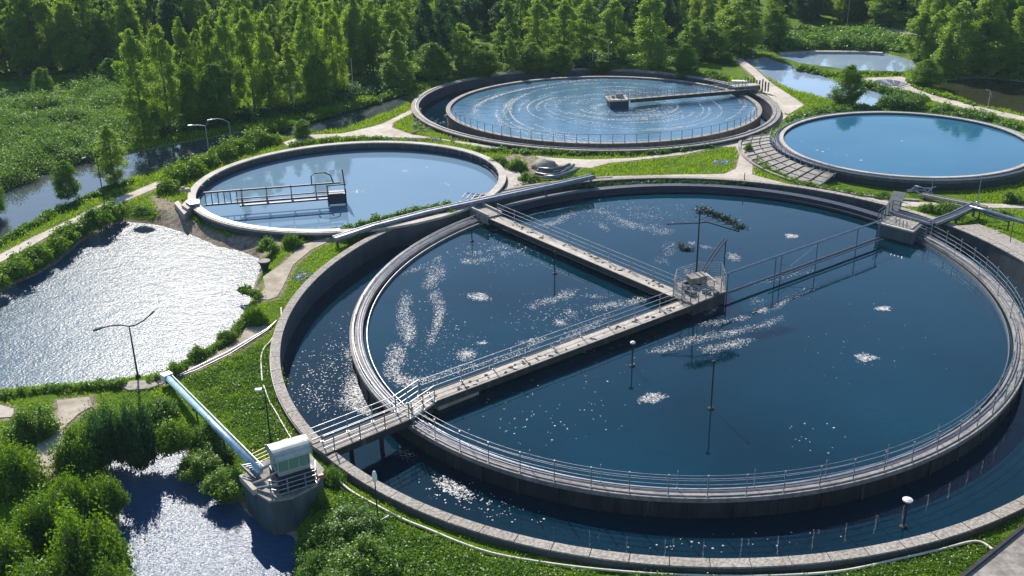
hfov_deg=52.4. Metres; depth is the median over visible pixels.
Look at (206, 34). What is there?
poplar tree
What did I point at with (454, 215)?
bush
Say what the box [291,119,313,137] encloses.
bush
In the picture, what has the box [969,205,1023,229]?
feed pipe
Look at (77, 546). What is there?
bush
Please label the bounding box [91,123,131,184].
birch tree
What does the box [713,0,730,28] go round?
birch tree
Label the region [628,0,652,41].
dark tree
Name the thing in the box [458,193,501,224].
inlet chamber
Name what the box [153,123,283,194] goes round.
hedge
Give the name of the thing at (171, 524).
pond water
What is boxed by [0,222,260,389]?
pond water
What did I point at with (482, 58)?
leafy tree
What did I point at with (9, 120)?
bush
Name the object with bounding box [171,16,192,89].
poplar tree
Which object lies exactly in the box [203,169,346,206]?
half bridge
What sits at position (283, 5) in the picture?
poplar tree
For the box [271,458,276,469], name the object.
window
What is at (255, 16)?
birch tree
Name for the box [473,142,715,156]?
hedge
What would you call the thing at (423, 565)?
undergrowth
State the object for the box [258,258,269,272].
bollard
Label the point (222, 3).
birch tree
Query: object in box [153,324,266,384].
path
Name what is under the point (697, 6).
birch tree
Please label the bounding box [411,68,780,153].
settling tank
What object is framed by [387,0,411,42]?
birch tree
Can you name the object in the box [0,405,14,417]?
path
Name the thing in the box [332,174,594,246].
flume
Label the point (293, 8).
birch tree
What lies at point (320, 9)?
birch tree
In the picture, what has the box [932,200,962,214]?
bush
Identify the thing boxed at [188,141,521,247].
settling tank
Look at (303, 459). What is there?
window
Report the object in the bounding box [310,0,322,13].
poplar tree
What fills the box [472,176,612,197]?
kerb wall
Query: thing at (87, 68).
leafy tree
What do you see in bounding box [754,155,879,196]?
hedge
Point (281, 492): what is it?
pump house
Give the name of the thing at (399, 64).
conical tree
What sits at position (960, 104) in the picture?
path
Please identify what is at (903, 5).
dark tree
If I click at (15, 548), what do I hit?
bush
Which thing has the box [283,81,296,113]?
street lamp
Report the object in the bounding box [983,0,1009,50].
birch tree
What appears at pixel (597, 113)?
foam
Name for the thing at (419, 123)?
stone heap
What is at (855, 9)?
leafy tree
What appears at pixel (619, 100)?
aerator hub
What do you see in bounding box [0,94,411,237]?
ditch water
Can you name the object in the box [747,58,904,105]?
canal water
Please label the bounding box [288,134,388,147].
hedge
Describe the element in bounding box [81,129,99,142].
bush
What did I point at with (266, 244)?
bush
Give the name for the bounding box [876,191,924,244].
headworks box
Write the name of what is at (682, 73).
bush
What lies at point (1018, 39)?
birch tree
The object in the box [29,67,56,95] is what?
leafy tree
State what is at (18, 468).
bush
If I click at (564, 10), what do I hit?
birch tree
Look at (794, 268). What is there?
skimmer boom
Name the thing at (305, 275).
stone heap
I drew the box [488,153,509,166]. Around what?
bush
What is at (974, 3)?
dark tree
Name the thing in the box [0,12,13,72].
poplar tree
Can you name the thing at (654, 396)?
foam raft
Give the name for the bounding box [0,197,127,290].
hedge
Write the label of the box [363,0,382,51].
poplar tree
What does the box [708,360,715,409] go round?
level gauge
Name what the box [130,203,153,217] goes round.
bush
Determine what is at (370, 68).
poplar tree
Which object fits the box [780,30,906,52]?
hedge
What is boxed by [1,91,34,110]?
bush
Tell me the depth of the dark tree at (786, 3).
195.52 m
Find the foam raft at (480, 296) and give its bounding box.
[467,292,491,300]
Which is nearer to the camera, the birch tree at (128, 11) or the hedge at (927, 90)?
the hedge at (927, 90)
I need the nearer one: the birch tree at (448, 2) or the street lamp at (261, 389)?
the street lamp at (261, 389)
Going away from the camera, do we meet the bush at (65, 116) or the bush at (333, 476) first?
the bush at (333, 476)
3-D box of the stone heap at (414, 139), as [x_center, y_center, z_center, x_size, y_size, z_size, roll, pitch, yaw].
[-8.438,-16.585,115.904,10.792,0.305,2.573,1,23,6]
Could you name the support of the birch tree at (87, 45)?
on the ground at (244, 242)
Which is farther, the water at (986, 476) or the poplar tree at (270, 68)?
the poplar tree at (270, 68)
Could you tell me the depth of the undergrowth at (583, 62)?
153.33 m
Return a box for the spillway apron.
[738,127,918,201]
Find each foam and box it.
[293,316,841,548]
[382,198,946,450]
[467,78,754,141]
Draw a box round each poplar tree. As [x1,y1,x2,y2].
[0,0,17,67]
[0,6,26,76]
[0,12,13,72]
[3,0,34,73]
[39,0,55,53]
[87,1,111,65]
[100,0,123,63]
[112,0,142,57]
[170,0,198,51]
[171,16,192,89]
[184,28,210,104]
[197,15,221,99]
[253,19,279,105]
[259,3,285,64]
[274,0,285,35]
[279,0,294,67]
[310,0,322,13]
[330,0,346,53]
[360,11,376,70]
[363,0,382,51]
[446,22,473,73]
[501,30,518,71]
[514,0,529,40]
[525,0,535,32]
[560,0,575,39]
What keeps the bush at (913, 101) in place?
on the ground at (244, 242)
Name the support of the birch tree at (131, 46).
on the ground at (244, 242)
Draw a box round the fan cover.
[872,79,910,87]
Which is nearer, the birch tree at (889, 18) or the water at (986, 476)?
the water at (986, 476)
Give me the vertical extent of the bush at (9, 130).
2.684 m
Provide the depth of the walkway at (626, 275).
81.44 m
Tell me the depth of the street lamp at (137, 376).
63.31 m
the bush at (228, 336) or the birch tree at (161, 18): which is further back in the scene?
the birch tree at (161, 18)
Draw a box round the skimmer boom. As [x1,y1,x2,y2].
[724,219,883,299]
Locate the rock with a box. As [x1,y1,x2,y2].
[120,380,158,390]
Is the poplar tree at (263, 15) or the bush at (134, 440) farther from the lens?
the poplar tree at (263, 15)
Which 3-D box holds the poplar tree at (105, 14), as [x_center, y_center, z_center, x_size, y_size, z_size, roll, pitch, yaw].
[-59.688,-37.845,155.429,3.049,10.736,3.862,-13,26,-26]
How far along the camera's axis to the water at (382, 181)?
101.50 m
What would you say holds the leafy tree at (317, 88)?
on the ground at (244, 242)
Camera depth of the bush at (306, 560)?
47.08 m
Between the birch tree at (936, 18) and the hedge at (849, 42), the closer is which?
the birch tree at (936, 18)
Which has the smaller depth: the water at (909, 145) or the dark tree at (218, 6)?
the water at (909, 145)
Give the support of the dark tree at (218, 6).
on the ground at (244, 242)
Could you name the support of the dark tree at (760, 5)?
on the ground at (244, 242)
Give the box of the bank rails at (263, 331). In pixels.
[176,320,277,377]
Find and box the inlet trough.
[889,202,979,228]
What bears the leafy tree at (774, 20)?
on the ground at (244, 242)
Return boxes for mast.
[666,204,749,271]
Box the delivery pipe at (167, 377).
[160,371,262,474]
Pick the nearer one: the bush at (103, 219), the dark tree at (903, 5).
the bush at (103, 219)
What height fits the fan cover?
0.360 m
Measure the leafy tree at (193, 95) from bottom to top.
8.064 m
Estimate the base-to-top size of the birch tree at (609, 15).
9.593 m
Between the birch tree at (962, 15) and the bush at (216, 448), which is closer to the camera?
the bush at (216, 448)
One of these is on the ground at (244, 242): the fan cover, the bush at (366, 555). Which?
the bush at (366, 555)
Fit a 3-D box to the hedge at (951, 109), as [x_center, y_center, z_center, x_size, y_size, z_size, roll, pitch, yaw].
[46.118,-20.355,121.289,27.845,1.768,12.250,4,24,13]
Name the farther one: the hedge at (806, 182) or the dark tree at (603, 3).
the dark tree at (603, 3)
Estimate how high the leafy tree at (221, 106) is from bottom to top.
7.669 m
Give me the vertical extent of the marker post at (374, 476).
3.286 m
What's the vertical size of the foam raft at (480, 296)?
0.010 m
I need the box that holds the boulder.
[530,158,557,169]
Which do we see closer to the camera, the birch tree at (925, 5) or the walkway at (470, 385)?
the walkway at (470, 385)
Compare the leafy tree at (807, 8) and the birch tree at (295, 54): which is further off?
the leafy tree at (807, 8)
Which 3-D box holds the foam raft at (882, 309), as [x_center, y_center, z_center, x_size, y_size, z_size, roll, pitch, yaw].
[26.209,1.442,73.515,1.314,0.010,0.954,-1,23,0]
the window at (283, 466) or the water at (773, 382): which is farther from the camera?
the water at (773, 382)
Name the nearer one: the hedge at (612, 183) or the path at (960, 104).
the hedge at (612, 183)
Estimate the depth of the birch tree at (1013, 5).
143.34 m
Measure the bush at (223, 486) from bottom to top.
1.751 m
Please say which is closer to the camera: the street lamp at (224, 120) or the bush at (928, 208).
the bush at (928, 208)
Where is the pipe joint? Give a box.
[907,185,935,193]
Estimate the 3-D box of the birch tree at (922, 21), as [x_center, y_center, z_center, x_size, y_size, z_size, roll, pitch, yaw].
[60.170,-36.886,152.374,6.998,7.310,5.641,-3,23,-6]
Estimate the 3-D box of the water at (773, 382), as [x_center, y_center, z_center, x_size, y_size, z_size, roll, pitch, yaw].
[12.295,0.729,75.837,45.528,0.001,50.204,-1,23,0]
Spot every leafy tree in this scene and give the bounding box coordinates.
[0,183,8,213]
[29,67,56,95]
[48,160,82,200]
[77,64,95,77]
[97,58,123,84]
[171,62,212,129]
[196,62,237,122]
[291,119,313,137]
[300,54,336,106]
[409,42,452,80]
[456,43,505,79]
[510,42,550,74]
[544,44,579,75]
[587,57,619,73]
[671,44,699,72]
[693,22,734,59]
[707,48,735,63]
[759,8,793,46]
[792,0,825,16]
[825,64,868,104]
[829,0,865,20]
[832,0,871,16]
[862,0,900,16]
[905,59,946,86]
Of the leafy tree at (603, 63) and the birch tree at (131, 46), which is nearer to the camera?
the birch tree at (131, 46)
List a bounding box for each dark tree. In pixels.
[71,2,95,67]
[94,0,117,60]
[150,0,160,23]
[155,0,192,59]
[209,0,231,48]
[248,0,279,54]
[376,0,386,36]
[405,0,423,21]
[407,0,435,66]
[428,0,454,64]
[451,0,482,41]
[463,0,493,32]
[482,0,501,31]
[487,0,522,45]
[595,0,607,33]
[600,0,637,42]
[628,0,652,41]
[632,10,660,41]
[660,0,684,41]
[680,0,701,25]
[747,0,764,33]
[778,0,792,13]
[789,0,815,20]
[802,0,825,22]
[898,0,915,15]
[955,0,993,66]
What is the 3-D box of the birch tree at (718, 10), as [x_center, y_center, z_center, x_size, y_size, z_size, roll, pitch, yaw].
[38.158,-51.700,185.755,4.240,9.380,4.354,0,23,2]
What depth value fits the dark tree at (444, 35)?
149.89 m
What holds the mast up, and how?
on the hub platform
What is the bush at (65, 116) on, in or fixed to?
on the ground at (244, 242)
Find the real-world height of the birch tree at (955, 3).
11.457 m
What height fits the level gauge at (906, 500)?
2.492 m
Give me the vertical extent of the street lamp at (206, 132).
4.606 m
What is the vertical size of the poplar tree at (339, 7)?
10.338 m
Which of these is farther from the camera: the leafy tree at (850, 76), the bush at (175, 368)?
the leafy tree at (850, 76)
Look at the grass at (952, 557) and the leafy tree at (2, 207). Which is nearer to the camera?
the grass at (952, 557)
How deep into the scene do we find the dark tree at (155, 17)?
170.59 m
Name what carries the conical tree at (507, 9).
on the ground at (244, 242)
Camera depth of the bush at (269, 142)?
114.75 m
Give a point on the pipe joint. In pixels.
(913, 190)
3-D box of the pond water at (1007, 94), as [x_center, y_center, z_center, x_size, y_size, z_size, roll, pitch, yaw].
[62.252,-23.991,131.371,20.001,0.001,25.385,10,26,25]
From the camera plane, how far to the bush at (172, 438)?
56.03 m
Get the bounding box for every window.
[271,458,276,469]
[278,460,288,471]
[289,457,298,468]
[299,454,308,465]
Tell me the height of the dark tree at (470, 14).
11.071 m
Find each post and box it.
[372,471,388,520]
[976,176,981,203]
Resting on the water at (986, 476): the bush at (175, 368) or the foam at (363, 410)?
the foam at (363, 410)
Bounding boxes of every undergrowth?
[0,61,127,102]
[0,72,137,190]
[129,68,439,136]
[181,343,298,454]
[292,487,687,575]
[476,51,696,70]
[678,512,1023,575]
[728,21,913,58]
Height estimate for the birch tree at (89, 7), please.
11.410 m
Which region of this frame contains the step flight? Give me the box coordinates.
[394,380,435,420]
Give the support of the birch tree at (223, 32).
on the ground at (244, 242)
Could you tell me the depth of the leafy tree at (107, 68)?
143.51 m
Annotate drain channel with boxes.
[920,193,987,208]
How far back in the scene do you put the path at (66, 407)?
59.98 m
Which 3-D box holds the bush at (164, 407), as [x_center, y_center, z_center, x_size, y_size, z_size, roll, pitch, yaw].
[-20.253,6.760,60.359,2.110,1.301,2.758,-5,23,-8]
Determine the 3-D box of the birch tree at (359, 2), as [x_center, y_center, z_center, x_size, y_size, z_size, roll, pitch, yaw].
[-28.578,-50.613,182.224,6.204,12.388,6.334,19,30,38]
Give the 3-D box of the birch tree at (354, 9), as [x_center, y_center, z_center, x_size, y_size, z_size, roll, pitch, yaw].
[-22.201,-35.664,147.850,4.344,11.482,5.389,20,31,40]
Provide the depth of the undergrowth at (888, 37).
169.80 m
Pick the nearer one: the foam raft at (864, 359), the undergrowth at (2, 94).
the foam raft at (864, 359)
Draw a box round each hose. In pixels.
[260,307,281,381]
[263,385,290,437]
[339,482,941,575]
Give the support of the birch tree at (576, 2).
on the ground at (244, 242)
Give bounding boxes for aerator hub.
[605,89,630,108]
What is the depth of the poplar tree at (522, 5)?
171.74 m
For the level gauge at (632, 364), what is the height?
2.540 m
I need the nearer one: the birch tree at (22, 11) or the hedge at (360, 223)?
the hedge at (360, 223)
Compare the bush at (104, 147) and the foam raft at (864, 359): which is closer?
the foam raft at (864, 359)
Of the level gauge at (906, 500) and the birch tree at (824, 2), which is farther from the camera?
the birch tree at (824, 2)
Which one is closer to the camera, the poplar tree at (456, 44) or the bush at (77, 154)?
the bush at (77, 154)
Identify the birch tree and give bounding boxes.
[6,0,55,71]
[8,0,40,67]
[31,0,60,68]
[48,1,81,70]
[51,0,78,66]
[52,0,90,65]
[61,0,109,72]
[82,0,98,12]
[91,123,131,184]
[107,0,146,65]
[111,28,161,138]
[116,0,153,52]
[137,0,153,40]
[142,0,156,38]
[144,25,187,133]
[155,0,176,45]
[182,0,216,56]
[199,0,219,29]
[210,7,248,112]
[217,0,235,57]
[224,0,258,64]
[230,6,271,108]
[243,14,274,78]
[257,0,285,42]
[284,0,317,74]
[288,15,313,72]
[292,0,327,93]
[310,6,322,41]
[314,2,336,68]
[318,0,348,92]
[335,5,369,73]
[340,0,363,24]
[341,0,373,74]
[359,0,388,71]
[374,0,412,61]
[384,0,414,45]
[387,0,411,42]
[409,0,437,39]
[420,0,460,34]
[521,0,554,51]
[527,0,558,41]
[546,0,582,59]
[567,0,585,22]
[568,0,602,61]
[591,0,601,18]
[596,0,638,61]
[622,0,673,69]
[668,0,690,35]
[676,20,709,60]
[687,0,710,30]
[699,0,717,26]
[713,0,723,20]
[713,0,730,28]
[715,4,747,51]
[718,0,773,54]
[764,0,786,13]
[822,0,831,11]
[831,0,849,21]
[864,0,912,27]
[897,11,944,59]
[905,0,922,22]
[916,0,954,35]
[918,9,952,62]
[925,0,951,47]
[930,1,985,77]
[945,0,962,36]
[951,0,977,39]
[961,0,1007,74]
[973,17,1019,75]
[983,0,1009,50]
[997,6,1023,74]
[999,0,1023,63]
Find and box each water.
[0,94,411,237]
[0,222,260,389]
[107,451,296,575]
[199,150,496,228]
[282,244,1023,559]
[363,192,1013,487]
[421,84,770,129]
[450,78,756,141]
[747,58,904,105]
[782,53,913,70]
[784,114,1023,175]
[936,78,1023,113]
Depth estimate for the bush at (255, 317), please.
71.31 m
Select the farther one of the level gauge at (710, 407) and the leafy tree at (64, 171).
the leafy tree at (64, 171)
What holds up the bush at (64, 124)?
on the ground at (244, 242)
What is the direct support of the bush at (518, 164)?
on the ground at (244, 242)
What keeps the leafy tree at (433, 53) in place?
on the ground at (244, 242)
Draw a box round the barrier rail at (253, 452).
[252,433,291,461]
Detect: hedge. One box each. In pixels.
[0,177,135,245]
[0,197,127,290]
[0,375,126,399]
[146,309,252,383]
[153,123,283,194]
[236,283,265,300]
[237,76,446,137]
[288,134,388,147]
[293,199,451,240]
[341,203,449,243]
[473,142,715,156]
[531,178,786,193]
[642,68,709,74]
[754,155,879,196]
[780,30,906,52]
[785,100,1023,130]
[794,64,904,76]
[860,79,929,101]
[905,77,977,105]
[980,207,1013,216]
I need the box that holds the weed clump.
[678,242,694,250]
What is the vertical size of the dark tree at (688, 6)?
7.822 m
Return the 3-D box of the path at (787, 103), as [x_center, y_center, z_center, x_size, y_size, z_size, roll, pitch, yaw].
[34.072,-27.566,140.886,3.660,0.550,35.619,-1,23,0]
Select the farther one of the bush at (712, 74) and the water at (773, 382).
the bush at (712, 74)
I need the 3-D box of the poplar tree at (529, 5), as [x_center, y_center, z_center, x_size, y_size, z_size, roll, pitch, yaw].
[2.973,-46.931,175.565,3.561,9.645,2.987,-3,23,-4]
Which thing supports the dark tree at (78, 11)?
on the ground at (244, 242)
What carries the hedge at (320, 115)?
on the ground at (244, 242)
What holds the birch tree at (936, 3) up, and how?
on the ground at (244, 242)
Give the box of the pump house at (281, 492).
[239,434,324,535]
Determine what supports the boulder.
on the ground at (244, 242)
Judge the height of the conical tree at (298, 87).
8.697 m
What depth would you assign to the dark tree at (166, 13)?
160.01 m
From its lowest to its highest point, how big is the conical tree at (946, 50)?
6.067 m
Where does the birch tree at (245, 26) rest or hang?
on the ground at (244, 242)
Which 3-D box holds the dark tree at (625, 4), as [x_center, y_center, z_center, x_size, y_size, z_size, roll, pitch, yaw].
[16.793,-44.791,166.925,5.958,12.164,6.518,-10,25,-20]
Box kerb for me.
[778,50,882,55]
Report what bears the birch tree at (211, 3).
on the ground at (244, 242)
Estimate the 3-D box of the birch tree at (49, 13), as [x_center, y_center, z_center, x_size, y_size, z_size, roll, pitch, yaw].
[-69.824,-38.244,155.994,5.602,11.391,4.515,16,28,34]
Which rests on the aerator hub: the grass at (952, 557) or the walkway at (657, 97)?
the walkway at (657, 97)
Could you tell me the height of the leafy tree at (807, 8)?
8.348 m
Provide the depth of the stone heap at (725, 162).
105.88 m
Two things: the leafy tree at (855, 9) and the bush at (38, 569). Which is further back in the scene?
the leafy tree at (855, 9)
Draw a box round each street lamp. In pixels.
[82,156,104,203]
[93,311,154,378]
[188,119,209,152]
[207,118,231,140]
[255,388,272,442]
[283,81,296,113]
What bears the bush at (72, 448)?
on the ground at (244, 242)
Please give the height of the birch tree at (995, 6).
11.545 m
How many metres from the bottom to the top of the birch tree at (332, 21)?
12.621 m
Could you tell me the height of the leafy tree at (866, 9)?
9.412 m
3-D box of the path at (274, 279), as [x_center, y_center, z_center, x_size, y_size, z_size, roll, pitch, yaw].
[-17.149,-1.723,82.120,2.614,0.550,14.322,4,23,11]
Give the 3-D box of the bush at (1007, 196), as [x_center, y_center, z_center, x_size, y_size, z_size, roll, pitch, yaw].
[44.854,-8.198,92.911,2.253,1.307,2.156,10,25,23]
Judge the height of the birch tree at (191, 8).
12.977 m
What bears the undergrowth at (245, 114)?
on the ground at (244, 242)
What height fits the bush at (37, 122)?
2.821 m
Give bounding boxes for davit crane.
[701,238,727,272]
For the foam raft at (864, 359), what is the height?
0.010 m
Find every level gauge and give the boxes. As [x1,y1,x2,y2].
[552,251,556,273]
[629,341,634,366]
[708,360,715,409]
[899,497,912,528]
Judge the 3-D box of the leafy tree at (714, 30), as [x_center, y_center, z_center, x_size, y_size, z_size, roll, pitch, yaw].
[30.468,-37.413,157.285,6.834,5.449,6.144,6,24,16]
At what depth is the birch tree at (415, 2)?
171.67 m
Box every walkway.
[310,395,410,463]
[421,286,695,408]
[488,204,687,301]
[628,81,750,102]
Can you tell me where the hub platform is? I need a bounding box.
[672,262,725,315]
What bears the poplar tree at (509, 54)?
on the ground at (244, 242)
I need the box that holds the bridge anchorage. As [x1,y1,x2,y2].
[174,186,199,219]
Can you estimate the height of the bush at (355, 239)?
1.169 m
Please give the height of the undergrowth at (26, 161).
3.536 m
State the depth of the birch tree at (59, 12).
153.63 m
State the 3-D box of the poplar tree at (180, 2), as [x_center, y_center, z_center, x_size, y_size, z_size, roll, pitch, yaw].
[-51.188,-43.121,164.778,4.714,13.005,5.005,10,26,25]
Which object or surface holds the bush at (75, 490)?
on the ground at (244, 242)
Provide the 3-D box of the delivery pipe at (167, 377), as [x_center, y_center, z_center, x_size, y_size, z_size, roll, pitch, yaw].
[-16.774,7.737,57.820,0.685,2.765,15.460,-16,27,-32]
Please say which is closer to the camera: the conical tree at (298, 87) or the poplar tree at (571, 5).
the conical tree at (298, 87)
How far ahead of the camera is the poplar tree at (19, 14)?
151.99 m
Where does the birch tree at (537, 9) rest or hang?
on the ground at (244, 242)
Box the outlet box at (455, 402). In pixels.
[436,392,478,409]
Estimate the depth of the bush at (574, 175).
100.54 m
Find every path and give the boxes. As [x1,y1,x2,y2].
[0,182,158,262]
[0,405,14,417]
[36,397,91,476]
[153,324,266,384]
[258,238,332,301]
[283,107,506,148]
[535,114,1023,208]
[734,58,803,113]
[861,76,1023,120]
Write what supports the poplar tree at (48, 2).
on the ground at (244, 242)
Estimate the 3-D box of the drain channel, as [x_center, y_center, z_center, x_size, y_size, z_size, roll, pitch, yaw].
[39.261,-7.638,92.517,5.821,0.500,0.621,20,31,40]
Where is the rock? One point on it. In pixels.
(141, 384)
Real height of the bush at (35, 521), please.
4.099 m
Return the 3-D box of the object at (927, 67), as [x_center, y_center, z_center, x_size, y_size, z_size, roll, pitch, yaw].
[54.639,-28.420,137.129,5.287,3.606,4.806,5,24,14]
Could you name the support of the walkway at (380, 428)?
on the settling tank at (1004, 254)
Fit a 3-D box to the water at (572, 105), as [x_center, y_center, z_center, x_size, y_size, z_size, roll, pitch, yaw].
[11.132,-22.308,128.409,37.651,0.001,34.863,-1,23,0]
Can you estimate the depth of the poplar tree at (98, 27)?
154.61 m
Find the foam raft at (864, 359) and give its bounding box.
[855,354,878,361]
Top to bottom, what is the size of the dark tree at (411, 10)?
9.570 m
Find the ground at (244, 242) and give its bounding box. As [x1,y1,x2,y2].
[0,0,1023,575]
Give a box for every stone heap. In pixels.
[292,269,314,288]
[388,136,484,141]
[411,114,447,133]
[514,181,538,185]
[708,159,733,164]
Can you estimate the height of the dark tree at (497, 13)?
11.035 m
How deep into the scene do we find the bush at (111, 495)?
51.52 m
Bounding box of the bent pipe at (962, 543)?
[942,540,992,550]
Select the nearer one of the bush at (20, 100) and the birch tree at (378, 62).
the bush at (20, 100)
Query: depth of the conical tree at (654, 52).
148.42 m
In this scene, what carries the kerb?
on the ground at (244, 242)
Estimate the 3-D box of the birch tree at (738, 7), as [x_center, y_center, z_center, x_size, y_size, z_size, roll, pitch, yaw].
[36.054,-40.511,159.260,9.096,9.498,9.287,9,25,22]
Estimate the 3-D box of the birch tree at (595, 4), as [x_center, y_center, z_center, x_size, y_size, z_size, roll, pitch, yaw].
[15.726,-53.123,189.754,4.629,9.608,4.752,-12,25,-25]
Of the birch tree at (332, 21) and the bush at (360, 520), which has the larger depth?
the birch tree at (332, 21)
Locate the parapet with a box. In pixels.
[959,524,1023,575]
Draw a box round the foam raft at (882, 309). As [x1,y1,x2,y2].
[874,306,889,310]
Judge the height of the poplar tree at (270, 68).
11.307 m
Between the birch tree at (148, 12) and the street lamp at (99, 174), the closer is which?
the street lamp at (99, 174)
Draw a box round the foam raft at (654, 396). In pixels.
[637,392,668,403]
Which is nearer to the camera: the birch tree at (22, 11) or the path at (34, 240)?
the path at (34, 240)
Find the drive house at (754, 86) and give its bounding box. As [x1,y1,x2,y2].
[730,75,769,94]
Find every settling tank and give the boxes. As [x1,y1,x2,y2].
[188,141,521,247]
[270,176,1023,574]
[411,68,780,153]
[773,111,1023,190]
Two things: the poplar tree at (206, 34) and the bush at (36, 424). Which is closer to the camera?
the bush at (36, 424)
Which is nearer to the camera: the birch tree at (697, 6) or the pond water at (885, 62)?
the pond water at (885, 62)
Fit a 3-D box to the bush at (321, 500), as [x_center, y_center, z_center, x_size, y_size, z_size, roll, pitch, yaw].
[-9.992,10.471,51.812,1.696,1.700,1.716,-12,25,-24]
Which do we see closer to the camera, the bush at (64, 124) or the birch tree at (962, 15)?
the bush at (64, 124)
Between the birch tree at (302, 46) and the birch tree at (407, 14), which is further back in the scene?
the birch tree at (407, 14)
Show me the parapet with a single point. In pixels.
(1005, 557)
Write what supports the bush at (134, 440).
on the ground at (244, 242)
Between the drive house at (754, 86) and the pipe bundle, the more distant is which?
the drive house at (754, 86)
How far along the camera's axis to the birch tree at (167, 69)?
117.71 m
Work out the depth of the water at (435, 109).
133.02 m
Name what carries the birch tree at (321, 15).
on the ground at (244, 242)
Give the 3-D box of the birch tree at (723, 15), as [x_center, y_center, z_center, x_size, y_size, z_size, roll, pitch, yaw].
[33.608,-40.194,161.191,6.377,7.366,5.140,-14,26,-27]
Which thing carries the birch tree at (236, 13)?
on the ground at (244, 242)
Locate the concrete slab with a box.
[892,32,917,37]
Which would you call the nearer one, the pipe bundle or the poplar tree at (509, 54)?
the pipe bundle
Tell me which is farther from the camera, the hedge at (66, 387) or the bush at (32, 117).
the bush at (32, 117)
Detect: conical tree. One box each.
[269,42,309,108]
[375,30,421,87]
[488,0,525,61]
[934,33,957,74]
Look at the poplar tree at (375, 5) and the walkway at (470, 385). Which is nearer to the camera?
the walkway at (470, 385)
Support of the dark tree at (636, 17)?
on the ground at (244, 242)
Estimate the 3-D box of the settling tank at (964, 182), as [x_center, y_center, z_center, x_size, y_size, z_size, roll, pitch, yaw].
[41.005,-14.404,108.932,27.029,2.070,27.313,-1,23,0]
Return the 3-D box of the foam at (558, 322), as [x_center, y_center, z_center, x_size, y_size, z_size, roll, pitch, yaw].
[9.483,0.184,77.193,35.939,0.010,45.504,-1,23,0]
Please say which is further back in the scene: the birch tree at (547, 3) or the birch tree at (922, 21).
the birch tree at (547, 3)
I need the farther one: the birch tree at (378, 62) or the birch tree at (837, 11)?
the birch tree at (837, 11)
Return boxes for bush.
[0,111,21,128]
[0,124,19,136]
[0,398,62,446]
[0,428,54,500]
[0,518,39,575]
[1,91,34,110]
[1,95,33,111]
[5,550,63,575]
[9,481,83,548]
[14,113,51,123]
[22,109,48,122]
[26,92,63,110]
[26,114,52,131]
[31,93,55,108]
[42,462,99,520]
[43,496,137,575]
[44,414,104,476]
[54,121,80,131]
[55,104,92,123]
[57,149,91,159]
[77,387,118,470]
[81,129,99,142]
[82,206,115,226]
[82,468,131,522]
[83,138,126,155]
[89,551,139,575]
[109,385,156,473]
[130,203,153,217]
[145,395,182,420]
[153,415,194,459]
[164,360,183,375]
[175,444,225,481]
[186,343,207,359]
[187,414,221,450]
[192,436,234,460]
[197,463,245,503]
[215,327,237,342]
[240,301,270,326]
[255,235,279,253]
[260,132,279,145]
[281,231,303,249]
[291,516,348,559]
[293,545,334,575]
[306,485,328,514]
[316,562,357,575]
[323,463,346,488]
[323,501,384,540]
[325,528,402,575]
[343,232,361,243]
[440,208,457,218]
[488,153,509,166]
[506,156,528,171]
[517,171,540,182]
[562,173,579,179]
[670,66,701,79]
[702,69,728,80]
[744,141,752,150]
[875,191,891,199]
[876,90,906,106]
[900,92,929,111]
[917,202,934,212]
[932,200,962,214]
[1000,189,1023,203]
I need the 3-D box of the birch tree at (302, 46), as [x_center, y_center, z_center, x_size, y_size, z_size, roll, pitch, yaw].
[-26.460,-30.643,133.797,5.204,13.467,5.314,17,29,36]
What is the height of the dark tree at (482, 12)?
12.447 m
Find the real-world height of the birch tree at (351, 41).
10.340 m
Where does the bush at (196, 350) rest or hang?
on the ground at (244, 242)
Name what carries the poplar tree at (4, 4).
on the ground at (244, 242)
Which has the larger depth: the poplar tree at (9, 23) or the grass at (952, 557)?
the poplar tree at (9, 23)
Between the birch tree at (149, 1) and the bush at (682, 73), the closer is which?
the bush at (682, 73)
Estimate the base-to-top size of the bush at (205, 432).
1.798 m
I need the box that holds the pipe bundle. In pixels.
[535,163,579,178]
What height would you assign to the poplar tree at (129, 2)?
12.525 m
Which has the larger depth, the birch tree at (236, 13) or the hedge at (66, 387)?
the birch tree at (236, 13)
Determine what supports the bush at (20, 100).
on the ground at (244, 242)
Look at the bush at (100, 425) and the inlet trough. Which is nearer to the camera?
the bush at (100, 425)
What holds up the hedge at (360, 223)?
on the ground at (244, 242)
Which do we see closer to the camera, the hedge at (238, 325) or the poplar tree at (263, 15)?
the hedge at (238, 325)
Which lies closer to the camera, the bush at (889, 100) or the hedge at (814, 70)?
the bush at (889, 100)
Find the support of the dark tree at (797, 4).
on the ground at (244, 242)
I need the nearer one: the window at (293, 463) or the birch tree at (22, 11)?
the window at (293, 463)

